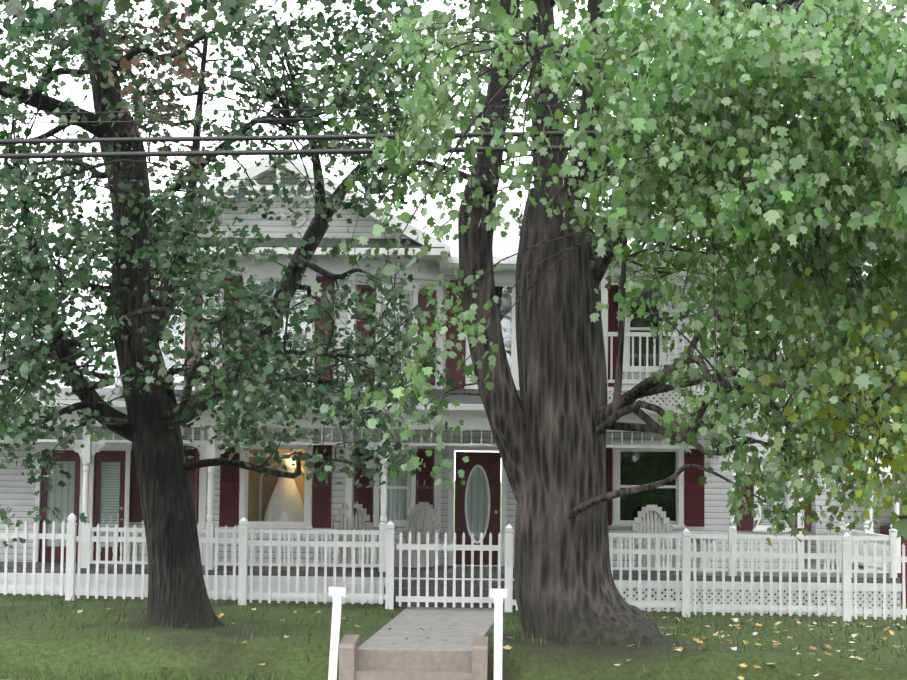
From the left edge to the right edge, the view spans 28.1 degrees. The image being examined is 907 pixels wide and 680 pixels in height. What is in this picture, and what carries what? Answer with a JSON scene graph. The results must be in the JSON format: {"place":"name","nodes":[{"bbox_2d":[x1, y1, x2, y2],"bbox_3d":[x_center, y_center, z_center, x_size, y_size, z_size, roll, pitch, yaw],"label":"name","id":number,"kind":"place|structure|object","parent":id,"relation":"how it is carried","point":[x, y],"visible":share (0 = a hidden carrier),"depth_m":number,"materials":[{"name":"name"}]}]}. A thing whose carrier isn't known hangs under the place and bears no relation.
{"place":"outdoors","nodes":[
{"label":"outdoors","id":0,"kind":"place"},
{"bbox_2d":[46,294,487,545],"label":"curtains","id":1,"kind":"object","parent":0,"point":[388,510],"visible":0.34,"depth_m":32.96,"materials":[{"name":"grey fabric"}]},
{"bbox_2d":[0,155,783,387],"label":"roof","id":2,"kind":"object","parent":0,"point":[507,246],"visible":0.04,"depth_m":35.15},
{"bbox_2d":[0,102,792,182],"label":"overhead cables","id":3,"kind":"object","parent":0,"point":[209,152],"visible":0.58,"depth_m":21.98,"materials":[{"name":"black plastic"}]},
{"bbox_2d":[46,282,785,546],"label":"window","id":4,"kind":"structure","parent":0,"point":[281,499],"depth_m":32.90,"materials":[{"name":"glass"}]},
{"bbox_2d":[100,282,784,546],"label":"window blinds","id":5,"kind":"object","parent":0,"point":[106,469],"depth_m":32.91,"materials":[{"name":"grey fabric"}]},
{"bbox_2d":[0,481,906,679],"bbox_3d":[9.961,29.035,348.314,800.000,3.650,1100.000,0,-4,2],"label":"lawn","id":6,"kind":"structure","parent":0,"point":[195,655],"depth_m":24.65,"materials":[{"name":"green plant"}]},
{"bbox_2d":[0,0,531,628],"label":"maple tree","id":7,"kind":"object","parent":6,"relation":"on","point":[236,394],"depth_m":24.98,"materials":[{"name":"green plant"}]},
{"bbox_2d":[0,169,796,597],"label":"house wall siding","id":8,"kind":"object","parent":6,"relation":"on","point":[16,493],"visible":0.1,"depth_m":32.82,"materials":[{"name":"white wood"}]},
{"bbox_2d":[248,449,304,520],"bbox_3d":[-3.145,2.852,32.769,2.200,2.400,0.850,0,-4,2],"label":"curtain","id":9,"kind":"object","parent":8,"relation":"in","point":[250,487],"depth_m":33.16,"materials":[{"name":"beige fabric"}]},
{"bbox_2d":[259,453,304,521],"bbox_3d":[-3.074,2.721,32.751,0.920,1.360,0.840,0,-4,2],"label":"lamp","id":10,"kind":"object","parent":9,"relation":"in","point":[298,510],"depth_m":32.53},
{"bbox_2d":[9,237,757,405],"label":"dark house roof","id":11,"kind":"structure","parent":8,"relation":"on","point":[462,398],"depth_m":32.18,"materials":[{"name":"grey"}]},
{"bbox_2d":[35,155,803,568],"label":"house trim","id":12,"kind":"structure","parent":8,"relation":"attached to","point":[427,265],"depth_m":32.79,"materials":[{"name":"white wood"}]},
{"bbox_2d":[39,276,810,564],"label":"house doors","id":13,"kind":"structure","parent":8,"relation":"in","point":[489,463],"depth_m":32.94,"materials":[{"name":"wood"}]},
{"bbox_2d":[131,278,808,527],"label":"shutters","id":14,"kind":"object","parent":8,"relation":"attached to","point":[321,505],"visible":0.15,"depth_m":32.83,"materials":[{"name":"red wood"}]},
{"bbox_2d":[620,451,675,520],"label":"house window screens","id":15,"kind":"object","parent":8,"relation":"in","point":[639,468],"visible":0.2,"depth_m":33.02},
{"bbox_2d":[339,635,487,679],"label":"concrete steps","id":16,"kind":"structure","parent":6,"relation":"on","point":[355,663],"depth_m":24.02,"materials":[{"name":"beige concrete"}]},
{"bbox_2d":[328,586,506,679],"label":"handrail posts","id":17,"kind":"object","parent":6,"relation":"on","point":[497,595],"visible":1,"depth_m":23.84,"materials":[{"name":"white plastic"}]},
{"bbox_2d":[357,607,493,650],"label":"concrete walkway","id":18,"kind":"structure","parent":6,"relation":"on","point":[408,623],"depth_m":26.44,"materials":[{"name":"grey concrete"}]},
{"bbox_2d":[0,391,899,609],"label":"porch floor","id":19,"kind":"structure","parent":6,"relation":"on","point":[485,591],"depth_m":30.63,"materials":[{"name":"grey wood"}]},
{"bbox_2d":[0,249,901,603],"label":"porch","id":20,"kind":"object","parent":19,"relation":"on","point":[472,417],"visible":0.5,"depth_m":30.69,"materials":[{"name":"white wood"}]},
{"bbox_2d":[332,502,675,567],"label":"adirondack chairs","id":21,"kind":"object","parent":19,"relation":"on","point":[422,516],"visible":0.67,"depth_m":32.22,"materials":[{"name":"white wood"}]},
{"bbox_2d":[690,538,714,572],"bbox_3d":[4.317,3.737,31.644,0.604,0.620,0.620,0,-4,2],"label":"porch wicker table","id":22,"kind":"object","parent":19,"relation":"on","point":[698,546],"visible":0.19,"depth_m":31.52,"materials":[{"name":"white wicker"}]},
{"bbox_2d":[607,391,900,616],"bbox_3d":[4.388,3.072,32.781,6.360,4.020,5.230,0,-4,2],"label":"lattice","id":23,"kind":"object","parent":19,"relation":"on","point":[869,605],"visible":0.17,"depth_m":30.38,"materials":[{"name":"white wood"}]},
{"bbox_2d":[0,513,906,621],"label":"picket fence","id":24,"kind":"object","parent":6,"relation":"on","point":[846,609],"visible":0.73,"depth_m":29.46,"materials":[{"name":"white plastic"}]},
{"bbox_2d":[396,532,503,607],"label":"picket gate","id":25,"kind":"structure","parent":24,"relation":"attached to","point":[436,547],"depth_m":29.45,"materials":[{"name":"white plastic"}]},
{"bbox_2d":[33,608,905,679],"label":"fallen leaves","id":26,"kind":"object","parent":6,"relation":"on","point":[698,641],"visible":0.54,"depth_m":25.77,"materials":[{"name":"yellow plant"}]},
{"bbox_2d":[388,623,713,673],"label":"fallen leaves","id":27,"kind":"object","parent":6,"relation":"on","point":[539,643],"visible":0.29,"depth_m":24.94,"materials":[{"name":"brown plant"}]},
{"bbox_2d":[312,0,906,645],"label":"maple tree","id":28,"kind":"object","parent":6,"relation":"on","point":[772,242],"depth_m":20.80,"materials":[{"name":"green plant"}]},
{"bbox_2d":[804,254,906,565],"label":"neighbour house walls","id":29,"kind":"structure","parent":6,"relation":"on","point":[817,528],"depth_m":35.48,"materials":[{"name":"white"}]},
{"bbox_2d":[853,516,906,602],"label":"maroon stair","id":30,"kind":"object","parent":6,"relation":"on","point":[884,530],"visible":0.04,"depth_m":34.21,"materials":[{"name":"wood"}]},
{"bbox_2d":[0,0,906,481],"label":"sky","id":31,"kind":"structure","parent":0,"point":[38,129],"materials":[{"name":"white"}]},
{"bbox_2d":[159,286,892,615],"bbox_3d":[1.017,1.940,32.137,12.956,6.110,2.108,0,-4,2],"label":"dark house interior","id":32,"kind":"object","parent":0,"point":[506,329],"depth_m":33.26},
{"bbox_2d":[868,421,900,572],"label":"stair posts","id":33,"kind":"object","parent":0,"point":[896,507],"visible":0.15,"depth_m":34.12,"materials":[{"name":"white wood"}]}
]}

